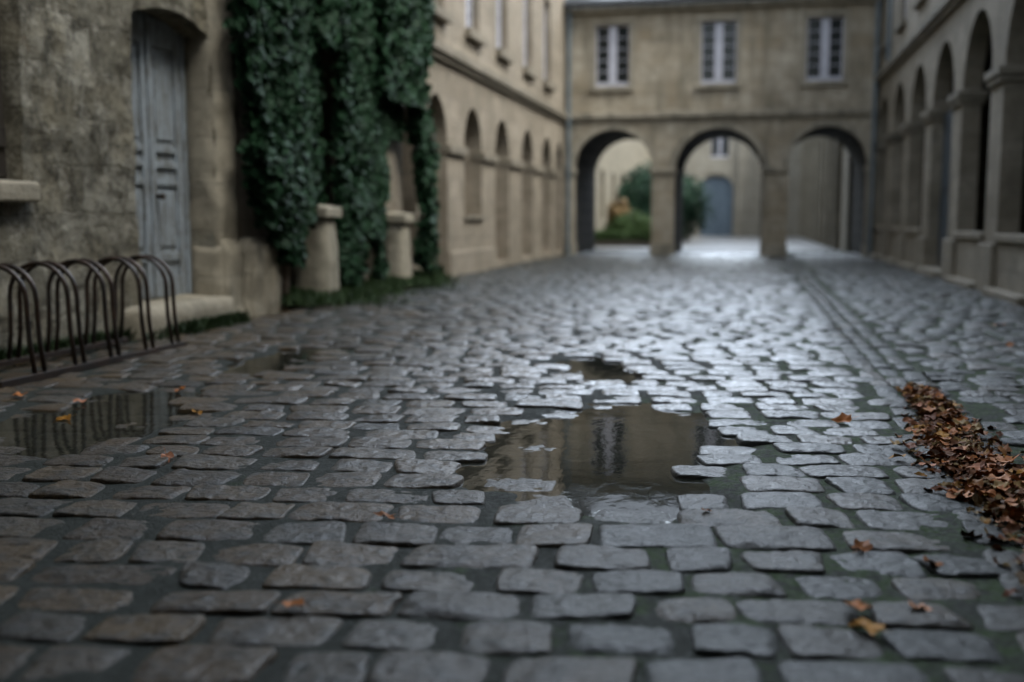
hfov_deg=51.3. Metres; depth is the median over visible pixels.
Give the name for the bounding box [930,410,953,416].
fallen leaf
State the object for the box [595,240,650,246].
lawn bank
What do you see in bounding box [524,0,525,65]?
window
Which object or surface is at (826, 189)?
wing
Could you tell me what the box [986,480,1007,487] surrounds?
fallen leaf
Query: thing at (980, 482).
fallen leaf
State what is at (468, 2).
window
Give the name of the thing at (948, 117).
door
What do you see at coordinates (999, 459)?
fallen leaf
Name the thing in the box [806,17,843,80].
window
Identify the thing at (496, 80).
arcaded wing
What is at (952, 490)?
fallen leaf
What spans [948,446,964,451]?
fallen leaf
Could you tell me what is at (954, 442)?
fallen leaf
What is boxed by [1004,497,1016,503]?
fallen leaf
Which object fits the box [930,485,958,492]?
fallen leaf
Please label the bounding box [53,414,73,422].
fallen leaf
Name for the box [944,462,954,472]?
fallen leaf
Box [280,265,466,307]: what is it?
verge grass
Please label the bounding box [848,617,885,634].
fallen leaf
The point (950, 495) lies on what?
fallen leaf
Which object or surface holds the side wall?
on the pavement at (727, 243)
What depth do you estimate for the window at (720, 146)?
60.23 m
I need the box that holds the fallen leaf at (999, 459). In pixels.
[993,457,1013,461]
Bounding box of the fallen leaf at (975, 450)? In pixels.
[969,446,983,453]
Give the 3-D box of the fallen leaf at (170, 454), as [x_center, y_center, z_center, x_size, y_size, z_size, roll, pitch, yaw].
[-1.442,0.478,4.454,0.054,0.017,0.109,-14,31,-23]
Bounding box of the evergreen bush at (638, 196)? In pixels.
[617,160,714,240]
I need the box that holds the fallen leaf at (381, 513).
[373,510,394,518]
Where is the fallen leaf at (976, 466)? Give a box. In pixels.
[966,463,988,469]
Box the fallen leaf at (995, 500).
[986,498,1004,503]
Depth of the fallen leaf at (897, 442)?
4.64 m
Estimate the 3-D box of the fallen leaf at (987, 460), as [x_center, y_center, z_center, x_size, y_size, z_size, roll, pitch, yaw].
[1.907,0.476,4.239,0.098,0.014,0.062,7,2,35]
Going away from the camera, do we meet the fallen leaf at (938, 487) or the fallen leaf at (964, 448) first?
the fallen leaf at (938, 487)
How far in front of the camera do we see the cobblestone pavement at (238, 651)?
4.03 m
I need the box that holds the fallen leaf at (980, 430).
[970,428,984,435]
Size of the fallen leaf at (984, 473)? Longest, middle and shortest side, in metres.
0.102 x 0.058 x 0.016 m
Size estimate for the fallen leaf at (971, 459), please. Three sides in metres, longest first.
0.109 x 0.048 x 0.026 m
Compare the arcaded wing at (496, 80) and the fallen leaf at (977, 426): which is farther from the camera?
the arcaded wing at (496, 80)
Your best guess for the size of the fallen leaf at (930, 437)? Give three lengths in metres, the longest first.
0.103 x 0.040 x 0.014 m
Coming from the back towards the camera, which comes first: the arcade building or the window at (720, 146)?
the window at (720, 146)
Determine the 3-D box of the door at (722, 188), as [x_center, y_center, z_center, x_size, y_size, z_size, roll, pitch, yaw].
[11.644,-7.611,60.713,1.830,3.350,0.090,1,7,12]
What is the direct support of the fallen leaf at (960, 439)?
on the leaf litter
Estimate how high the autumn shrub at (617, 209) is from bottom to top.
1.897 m
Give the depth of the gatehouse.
28.47 m
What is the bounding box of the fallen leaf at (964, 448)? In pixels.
[951,445,970,451]
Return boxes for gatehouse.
[564,0,883,256]
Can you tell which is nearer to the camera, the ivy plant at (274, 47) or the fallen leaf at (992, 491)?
the fallen leaf at (992, 491)
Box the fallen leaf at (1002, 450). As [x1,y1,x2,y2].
[994,446,1006,454]
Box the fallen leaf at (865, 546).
[851,538,872,552]
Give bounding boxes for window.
[466,0,471,26]
[497,0,500,47]
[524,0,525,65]
[544,3,544,79]
[596,25,629,86]
[701,21,736,83]
[711,138,728,157]
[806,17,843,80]
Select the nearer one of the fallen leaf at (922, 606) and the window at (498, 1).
the fallen leaf at (922, 606)
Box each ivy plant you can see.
[222,0,323,310]
[312,0,441,286]
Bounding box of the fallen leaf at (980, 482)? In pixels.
[966,477,983,487]
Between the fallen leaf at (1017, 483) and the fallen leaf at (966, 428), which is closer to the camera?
the fallen leaf at (1017, 483)
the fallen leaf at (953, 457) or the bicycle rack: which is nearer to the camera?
the fallen leaf at (953, 457)
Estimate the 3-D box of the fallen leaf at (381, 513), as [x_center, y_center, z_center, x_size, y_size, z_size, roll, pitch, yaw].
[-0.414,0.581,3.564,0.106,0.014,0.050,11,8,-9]
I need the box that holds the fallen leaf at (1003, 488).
[994,483,1018,490]
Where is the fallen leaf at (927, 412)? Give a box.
[924,409,938,414]
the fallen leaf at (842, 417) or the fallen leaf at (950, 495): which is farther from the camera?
the fallen leaf at (842, 417)
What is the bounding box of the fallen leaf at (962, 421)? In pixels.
[954,418,968,424]
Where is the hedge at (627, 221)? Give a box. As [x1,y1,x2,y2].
[603,208,650,230]
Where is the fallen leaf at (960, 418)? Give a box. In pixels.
[953,414,967,420]
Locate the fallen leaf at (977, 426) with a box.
[971,422,980,432]
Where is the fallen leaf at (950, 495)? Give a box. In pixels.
[946,491,973,497]
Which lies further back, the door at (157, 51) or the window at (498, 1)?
the window at (498, 1)
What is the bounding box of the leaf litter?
[893,384,1023,596]
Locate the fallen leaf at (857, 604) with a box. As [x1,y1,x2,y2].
[841,598,872,609]
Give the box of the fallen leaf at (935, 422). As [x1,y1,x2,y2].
[930,419,942,424]
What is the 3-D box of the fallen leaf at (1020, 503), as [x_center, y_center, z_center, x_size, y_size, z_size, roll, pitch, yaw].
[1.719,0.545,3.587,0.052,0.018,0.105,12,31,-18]
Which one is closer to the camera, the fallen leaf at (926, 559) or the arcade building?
the fallen leaf at (926, 559)
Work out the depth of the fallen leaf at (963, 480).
3.95 m
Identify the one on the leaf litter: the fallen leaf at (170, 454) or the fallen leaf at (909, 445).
the fallen leaf at (909, 445)
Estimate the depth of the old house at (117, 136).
8.81 m
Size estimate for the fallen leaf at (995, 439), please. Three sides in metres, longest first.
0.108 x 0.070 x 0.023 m
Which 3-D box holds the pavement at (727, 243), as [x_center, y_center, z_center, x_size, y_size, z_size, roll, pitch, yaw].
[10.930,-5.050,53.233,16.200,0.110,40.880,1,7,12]
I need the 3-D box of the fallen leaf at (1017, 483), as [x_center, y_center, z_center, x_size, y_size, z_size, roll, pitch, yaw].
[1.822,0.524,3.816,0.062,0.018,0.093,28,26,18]
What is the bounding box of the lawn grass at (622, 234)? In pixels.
[595,229,650,240]
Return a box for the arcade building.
[868,0,1023,305]
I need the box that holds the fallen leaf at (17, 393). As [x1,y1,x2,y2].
[13,391,27,395]
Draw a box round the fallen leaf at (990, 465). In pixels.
[987,463,1005,467]
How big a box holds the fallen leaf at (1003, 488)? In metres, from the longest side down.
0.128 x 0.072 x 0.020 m
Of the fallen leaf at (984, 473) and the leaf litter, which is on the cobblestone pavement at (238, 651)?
the leaf litter
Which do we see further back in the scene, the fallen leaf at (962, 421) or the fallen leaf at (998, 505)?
the fallen leaf at (962, 421)
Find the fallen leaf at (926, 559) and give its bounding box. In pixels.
[923,555,942,565]
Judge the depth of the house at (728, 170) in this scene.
60.13 m
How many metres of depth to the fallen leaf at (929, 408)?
5.44 m
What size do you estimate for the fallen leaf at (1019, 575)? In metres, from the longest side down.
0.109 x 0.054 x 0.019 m
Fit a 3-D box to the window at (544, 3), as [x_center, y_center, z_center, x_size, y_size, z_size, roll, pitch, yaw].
[0.722,-7.485,26.661,0.075,2.000,0.930,1,7,12]
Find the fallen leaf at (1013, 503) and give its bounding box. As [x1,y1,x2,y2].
[1004,500,1017,505]
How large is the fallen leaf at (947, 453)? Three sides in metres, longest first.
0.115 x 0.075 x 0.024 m
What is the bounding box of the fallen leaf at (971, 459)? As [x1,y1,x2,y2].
[963,455,982,461]
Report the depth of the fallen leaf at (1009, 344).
8.39 m
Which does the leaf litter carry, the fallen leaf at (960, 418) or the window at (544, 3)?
the fallen leaf at (960, 418)
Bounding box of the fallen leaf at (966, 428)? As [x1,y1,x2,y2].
[962,423,974,431]
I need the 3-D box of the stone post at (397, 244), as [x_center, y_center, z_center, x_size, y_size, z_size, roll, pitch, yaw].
[-1.668,-1.241,15.303,0.450,1.231,0.450,1,7,12]
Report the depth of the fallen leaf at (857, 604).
2.71 m
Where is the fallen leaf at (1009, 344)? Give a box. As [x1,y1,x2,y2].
[1004,340,1013,346]
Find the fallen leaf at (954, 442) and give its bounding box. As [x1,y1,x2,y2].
[950,438,966,444]
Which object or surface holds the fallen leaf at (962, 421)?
on the leaf litter
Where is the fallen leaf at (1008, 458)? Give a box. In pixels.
[999,453,1020,463]
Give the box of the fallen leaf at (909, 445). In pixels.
[902,441,915,448]
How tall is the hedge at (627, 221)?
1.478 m
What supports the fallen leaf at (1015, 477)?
on the leaf litter
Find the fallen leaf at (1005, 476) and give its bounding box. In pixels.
[988,472,1009,479]
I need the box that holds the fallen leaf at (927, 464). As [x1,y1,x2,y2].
[918,462,935,466]
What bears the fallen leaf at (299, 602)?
on the cobblestone pavement at (238, 651)
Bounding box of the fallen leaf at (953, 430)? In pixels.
[944,427,957,434]
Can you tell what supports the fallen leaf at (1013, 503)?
on the leaf litter
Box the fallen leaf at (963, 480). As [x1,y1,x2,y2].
[958,474,973,481]
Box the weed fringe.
[0,309,252,366]
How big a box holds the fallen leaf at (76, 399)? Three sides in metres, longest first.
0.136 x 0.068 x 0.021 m
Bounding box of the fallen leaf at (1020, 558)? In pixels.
[1012,552,1023,563]
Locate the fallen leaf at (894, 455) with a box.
[888,453,907,458]
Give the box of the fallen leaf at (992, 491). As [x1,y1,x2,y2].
[978,489,995,496]
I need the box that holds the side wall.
[595,139,651,231]
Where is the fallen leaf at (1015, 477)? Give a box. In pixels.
[1005,472,1023,481]
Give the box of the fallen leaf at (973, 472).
[968,469,986,476]
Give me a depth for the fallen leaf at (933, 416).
5.23 m
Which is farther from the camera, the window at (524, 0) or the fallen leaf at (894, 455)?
the window at (524, 0)
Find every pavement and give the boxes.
[0,251,1023,681]
[595,236,841,250]
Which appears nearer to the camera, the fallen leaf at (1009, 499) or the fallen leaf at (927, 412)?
the fallen leaf at (1009, 499)
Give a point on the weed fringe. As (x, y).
(206, 324)
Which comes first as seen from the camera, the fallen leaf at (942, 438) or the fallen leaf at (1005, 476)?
the fallen leaf at (1005, 476)
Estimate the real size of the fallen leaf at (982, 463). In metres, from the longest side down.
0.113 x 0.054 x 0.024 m
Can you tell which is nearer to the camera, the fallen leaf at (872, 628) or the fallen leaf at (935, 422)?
the fallen leaf at (872, 628)
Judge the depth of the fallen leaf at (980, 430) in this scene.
4.86 m
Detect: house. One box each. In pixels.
[0,0,281,350]
[682,138,801,236]
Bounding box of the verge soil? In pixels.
[288,279,298,309]
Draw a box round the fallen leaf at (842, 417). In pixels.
[831,413,857,422]
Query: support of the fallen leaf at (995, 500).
on the leaf litter
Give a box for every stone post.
[294,204,341,304]
[384,211,414,288]
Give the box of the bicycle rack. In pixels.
[0,254,186,387]
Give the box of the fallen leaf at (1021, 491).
[1004,487,1023,496]
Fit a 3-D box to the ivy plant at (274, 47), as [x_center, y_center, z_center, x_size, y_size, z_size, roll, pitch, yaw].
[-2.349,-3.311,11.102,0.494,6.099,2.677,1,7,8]
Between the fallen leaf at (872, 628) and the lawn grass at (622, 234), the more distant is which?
the lawn grass at (622, 234)
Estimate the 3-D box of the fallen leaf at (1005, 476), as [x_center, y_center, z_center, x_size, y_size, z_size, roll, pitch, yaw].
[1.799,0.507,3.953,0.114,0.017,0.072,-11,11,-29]
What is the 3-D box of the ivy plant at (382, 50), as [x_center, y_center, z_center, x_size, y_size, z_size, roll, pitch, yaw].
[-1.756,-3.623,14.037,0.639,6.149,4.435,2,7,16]
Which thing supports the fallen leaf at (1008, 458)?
on the leaf litter
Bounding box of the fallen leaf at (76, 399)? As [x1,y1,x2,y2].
[73,398,86,401]
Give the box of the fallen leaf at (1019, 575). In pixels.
[1014,571,1023,585]
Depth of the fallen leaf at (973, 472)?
4.05 m
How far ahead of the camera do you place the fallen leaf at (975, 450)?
4.42 m
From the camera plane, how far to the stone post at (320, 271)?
12.29 m
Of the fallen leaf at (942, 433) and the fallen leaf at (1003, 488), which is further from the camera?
the fallen leaf at (942, 433)
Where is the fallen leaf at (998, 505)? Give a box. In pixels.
[990,503,1004,507]
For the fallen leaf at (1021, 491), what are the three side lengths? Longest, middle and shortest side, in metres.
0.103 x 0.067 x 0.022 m
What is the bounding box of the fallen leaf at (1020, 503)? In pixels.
[1015,494,1023,506]
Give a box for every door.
[130,10,191,299]
[700,177,732,235]
[938,110,952,265]
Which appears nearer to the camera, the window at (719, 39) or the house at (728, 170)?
the window at (719, 39)
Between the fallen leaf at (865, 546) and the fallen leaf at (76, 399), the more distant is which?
the fallen leaf at (76, 399)
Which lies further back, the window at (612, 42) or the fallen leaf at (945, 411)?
the window at (612, 42)
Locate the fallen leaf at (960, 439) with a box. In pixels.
[946,437,969,445]
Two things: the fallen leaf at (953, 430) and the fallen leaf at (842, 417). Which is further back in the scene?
the fallen leaf at (842, 417)
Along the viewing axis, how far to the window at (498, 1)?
22.26 m
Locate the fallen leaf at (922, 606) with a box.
[909,601,931,609]
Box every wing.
[231,0,571,278]
[799,136,852,251]
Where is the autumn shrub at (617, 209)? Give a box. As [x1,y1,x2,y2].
[607,197,631,228]
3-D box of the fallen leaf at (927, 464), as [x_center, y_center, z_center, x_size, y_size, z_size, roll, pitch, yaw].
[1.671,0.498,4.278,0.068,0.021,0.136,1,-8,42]
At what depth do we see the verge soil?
14.57 m
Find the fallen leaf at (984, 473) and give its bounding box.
[976,470,994,475]
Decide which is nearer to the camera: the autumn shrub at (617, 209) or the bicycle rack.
the bicycle rack
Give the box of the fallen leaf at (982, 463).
[970,460,984,470]
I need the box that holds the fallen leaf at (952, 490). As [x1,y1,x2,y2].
[948,488,961,492]
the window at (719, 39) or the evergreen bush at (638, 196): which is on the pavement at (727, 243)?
the evergreen bush at (638, 196)
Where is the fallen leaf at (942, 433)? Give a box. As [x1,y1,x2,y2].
[936,430,951,437]
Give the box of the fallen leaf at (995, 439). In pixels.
[991,435,1005,445]
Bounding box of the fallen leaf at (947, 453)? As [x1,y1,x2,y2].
[937,450,955,455]
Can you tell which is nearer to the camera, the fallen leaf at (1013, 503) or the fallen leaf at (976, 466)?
the fallen leaf at (1013, 503)
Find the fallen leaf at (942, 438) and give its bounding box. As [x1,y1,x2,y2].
[937,436,952,440]
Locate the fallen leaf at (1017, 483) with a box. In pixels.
[1013,480,1023,488]
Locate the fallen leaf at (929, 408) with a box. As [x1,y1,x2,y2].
[924,404,935,411]
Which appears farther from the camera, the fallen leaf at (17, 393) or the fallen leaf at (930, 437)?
the fallen leaf at (17, 393)
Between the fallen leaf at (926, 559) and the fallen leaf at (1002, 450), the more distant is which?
the fallen leaf at (1002, 450)
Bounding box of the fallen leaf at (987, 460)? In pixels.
[979,457,996,462]
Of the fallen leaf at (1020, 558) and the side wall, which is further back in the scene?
the side wall
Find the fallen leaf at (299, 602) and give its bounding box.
[275,598,304,606]
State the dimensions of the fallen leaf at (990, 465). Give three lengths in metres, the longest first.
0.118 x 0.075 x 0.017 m
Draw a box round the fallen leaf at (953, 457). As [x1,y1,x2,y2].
[950,455,963,458]
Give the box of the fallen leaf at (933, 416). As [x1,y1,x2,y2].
[924,412,936,419]
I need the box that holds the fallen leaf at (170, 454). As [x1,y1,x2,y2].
[161,448,173,461]
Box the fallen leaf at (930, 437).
[926,430,938,439]
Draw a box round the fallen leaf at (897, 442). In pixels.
[890,439,902,444]

